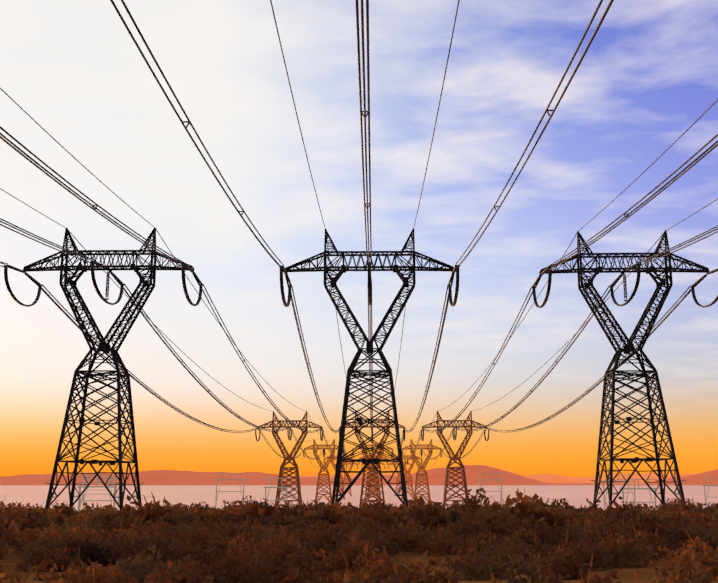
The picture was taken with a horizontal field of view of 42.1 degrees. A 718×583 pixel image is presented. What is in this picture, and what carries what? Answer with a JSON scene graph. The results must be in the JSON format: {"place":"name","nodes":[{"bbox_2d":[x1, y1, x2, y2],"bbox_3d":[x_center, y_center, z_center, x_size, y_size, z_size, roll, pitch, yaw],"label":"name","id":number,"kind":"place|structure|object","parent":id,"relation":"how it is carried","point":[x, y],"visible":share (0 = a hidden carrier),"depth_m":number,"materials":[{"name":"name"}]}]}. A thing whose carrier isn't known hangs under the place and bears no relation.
{"place":"outdoors","nodes":[
{"label":"outdoors","id":0,"kind":"place"},
{"bbox_2d":[4,261,202,306],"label":"tower jumpers","id":1,"kind":"object","parent":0,"point":[97,289],"visible":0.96,"depth_m":137.47,"materials":[{"name":"black metal"}]},
{"bbox_2d":[8,261,201,296],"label":"tower insulators","id":2,"kind":"object","parent":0,"point":[117,279],"visible":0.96,"depth_m":141.94,"materials":[{"name":"black ceramic"}]},
{"bbox_2d":[255,428,322,440],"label":"tower jumpers","id":3,"kind":"object","parent":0,"point":[321,438],"visible":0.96,"depth_m":372.15,"materials":[{"name":"brown metal"}]},
{"bbox_2d":[0,485,717,582],"bbox_3d":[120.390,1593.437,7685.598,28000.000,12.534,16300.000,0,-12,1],"label":"ground","id":4,"kind":"structure","parent":0,"point":[576,496],"depth_m":950.56,"materials":[{"name":"beige soil"}]},
{"bbox_2d":[76,477,116,511],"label":"bus gantry","id":5,"kind":"object","parent":4,"relation":"on","point":[79,500],"visible":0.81,"depth_m":245.41,"materials":[{"name":"silver metal"}]},
{"bbox_2d":[77,475,118,507],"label":"bus gantry","id":6,"kind":"object","parent":4,"relation":"on","point":[96,482],"visible":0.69,"depth_m":324.61,"materials":[{"name":"silver metal"}]},
{"bbox_2d":[83,474,118,509],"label":"bus gantry","id":7,"kind":"object","parent":4,"relation":"on","point":[96,478],"visible":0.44,"depth_m":373.66,"materials":[{"name":"silver metal"}]},
{"bbox_2d":[23,227,193,509],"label":"tower","id":8,"kind":"structure","parent":4,"relation":"on","point":[104,347],"depth_m":140.30,"materials":[{"name":"metal"}]},
{"bbox_2d":[215,473,245,508],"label":"bus gantry","id":9,"kind":"object","parent":4,"relation":"on","point":[221,479],"visible":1,"depth_m":343.24,"materials":[{"name":"silver metal"}]},
{"bbox_2d":[261,478,291,504],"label":"bus gantry","id":10,"kind":"object","parent":4,"relation":"on","point":[276,487],"visible":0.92,"depth_m":256.57,"materials":[{"name":"silver metal"}]},
{"bbox_2d":[257,411,322,507],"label":"tower","id":11,"kind":"structure","parent":4,"relation":"on","point":[289,458],"depth_m":375.28,"materials":[{"name":"metal"}]},
{"bbox_2d":[304,439,343,503],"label":"tower","id":12,"kind":"structure","parent":4,"relation":"on","point":[325,466],"depth_m":609.45,"materials":[{"name":"metal"}]},
{"bbox_2d":[324,454,352,498],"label":"tower","id":13,"kind":"structure","parent":4,"relation":"on","point":[333,465],"depth_m":844.69,"materials":[{"name":"metal"}]},
{"bbox_2d":[335,462,357,495],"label":"tower","id":14,"kind":"structure","parent":4,"relation":"on","point":[344,480],"depth_m":1076.64,"materials":[{"name":"metal"}]},
{"bbox_2d":[0,488,717,582],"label":"scrub bushes","id":15,"kind":"object","parent":4,"relation":"on","point":[65,539],"visible":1,"depth_m":20.80,"materials":[{"name":"brown plant"}]},
{"bbox_2d":[284,229,453,505],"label":"tower","id":16,"kind":"structure","parent":4,"relation":"on","point":[342,269],"depth_m":142.01,"materials":[{"name":"metal"}]},
{"bbox_2d":[0,0,717,470],"bbox_3d":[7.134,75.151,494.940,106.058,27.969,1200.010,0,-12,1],"label":"conductors","id":17,"kind":"object","parent":16,"relation":"attached to","point":[368,232],"visible":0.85,"depth_m":109.83,"materials":[{"name":"black"}]},
{"bbox_2d":[339,411,404,507],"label":"tower","id":18,"kind":"structure","parent":4,"relation":"on","point":[370,468],"depth_m":373.60,"materials":[{"name":"metal"}]},
{"bbox_2d":[359,455,386,497],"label":"tower","id":19,"kind":"structure","parent":4,"relation":"on","point":[373,477],"depth_m":839.65,"materials":[{"name":"metal"}]},
{"bbox_2d":[361,463,384,495],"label":"tower","id":20,"kind":"structure","parent":4,"relation":"on","point":[371,478],"depth_m":1079.86,"materials":[{"name":"metal"}]},
{"bbox_2d":[354,441,392,502],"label":"tower","id":21,"kind":"structure","parent":4,"relation":"on","point":[371,465],"depth_m":605.43,"materials":[{"name":"metal"}]},
{"bbox_2d":[388,459,410,495],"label":"tower","id":22,"kind":"structure","parent":4,"relation":"on","point":[405,463],"depth_m":1077.86,"materials":[{"name":"metal"}]},
{"bbox_2d":[393,451,421,498],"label":"tower","id":23,"kind":"structure","parent":4,"relation":"on","point":[410,476],"depth_m":842.50,"materials":[{"name":"metal"}]},
{"bbox_2d":[401,439,441,501],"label":"tower","id":24,"kind":"structure","parent":4,"relation":"on","point":[420,467],"depth_m":608.19,"materials":[{"name":"metal"}]},
{"bbox_2d":[421,411,487,507],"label":"tower","id":25,"kind":"structure","parent":4,"relation":"on","point":[454,458],"depth_m":374.19,"materials":[{"name":"metal"}]},
{"bbox_2d":[476,473,504,503],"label":"bus gantry","id":26,"kind":"object","parent":4,"relation":"on","point":[497,479],"visible":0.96,"depth_m":351.98,"materials":[{"name":"silver metal"}]},
{"bbox_2d":[602,474,635,509],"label":"bus gantry","id":27,"kind":"object","parent":4,"relation":"on","point":[620,481],"visible":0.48,"depth_m":331.71,"materials":[{"name":"silver metal"}]},
{"bbox_2d":[539,230,709,507],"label":"tower","id":28,"kind":"structure","parent":4,"relation":"on","point":[628,347],"depth_m":143.62,"materials":[{"name":"metal"}]},
{"bbox_2d":[616,479,656,509],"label":"bus gantry","id":29,"kind":"object","parent":4,"relation":"on","point":[628,488],"visible":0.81,"depth_m":243.36,"materials":[{"name":"silver metal"}]},
{"bbox_2d":[702,479,717,506],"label":"bus gantry","id":30,"kind":"object","parent":4,"relation":"on","point":[708,490],"visible":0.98,"depth_m":302.01,"materials":[{"name":"silver metal"}]},
{"bbox_2d":[0,465,717,484],"bbox_3d":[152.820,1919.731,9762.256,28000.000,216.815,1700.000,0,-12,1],"label":"mountains","id":31,"kind":"structure","parent":0,"point":[436,476],"depth_m":9453.75,"materials":[{"name":"brown"}]},
{"bbox_2d":[0,0,717,477],"label":"sky","id":32,"kind":"structure","parent":0,"point":[649,71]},
{"bbox_2d":[283,263,455,285],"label":"tower insulators","id":33,"kind":"object","parent":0,"point":[289,282],"visible":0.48,"depth_m":145.74,"materials":[{"name":"black ceramic"}]},
{"bbox_2d":[280,262,459,306],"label":"tower jumpers","id":34,"kind":"object","parent":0,"point":[452,303],"visible":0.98,"depth_m":137.95,"materials":[{"name":"black metal"}]},
{"bbox_2d":[339,429,404,440],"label":"tower jumpers","id":35,"kind":"object","parent":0,"point":[372,434],"visible":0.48,"depth_m":369.98,"materials":[{"name":"brown metal"}]},
{"bbox_2d":[192,471,694,483],"bbox_3d":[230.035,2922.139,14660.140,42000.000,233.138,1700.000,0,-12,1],"label":"mountains","id":36,"kind":"structure","parent":0,"point":[549,478],"depth_m":14461.96,"materials":[{"name":"brown"}]},
{"bbox_2d":[421,429,488,440],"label":"tower jumpers","id":37,"kind":"object","parent":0,"point":[422,438],"visible":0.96,"depth_m":373.45,"materials":[{"name":"brown metal"}]},
{"bbox_2d":[532,263,717,307],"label":"tower jumpers","id":38,"kind":"object","parent":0,"point":[611,289],"visible":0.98,"depth_m":142.08,"materials":[{"name":"black metal"}]},
{"bbox_2d":[532,264,717,299],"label":"tower insulators","id":39,"kind":"object","parent":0,"point":[617,279],"visible":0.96,"depth_m":145.30,"materials":[{"name":"black ceramic"}]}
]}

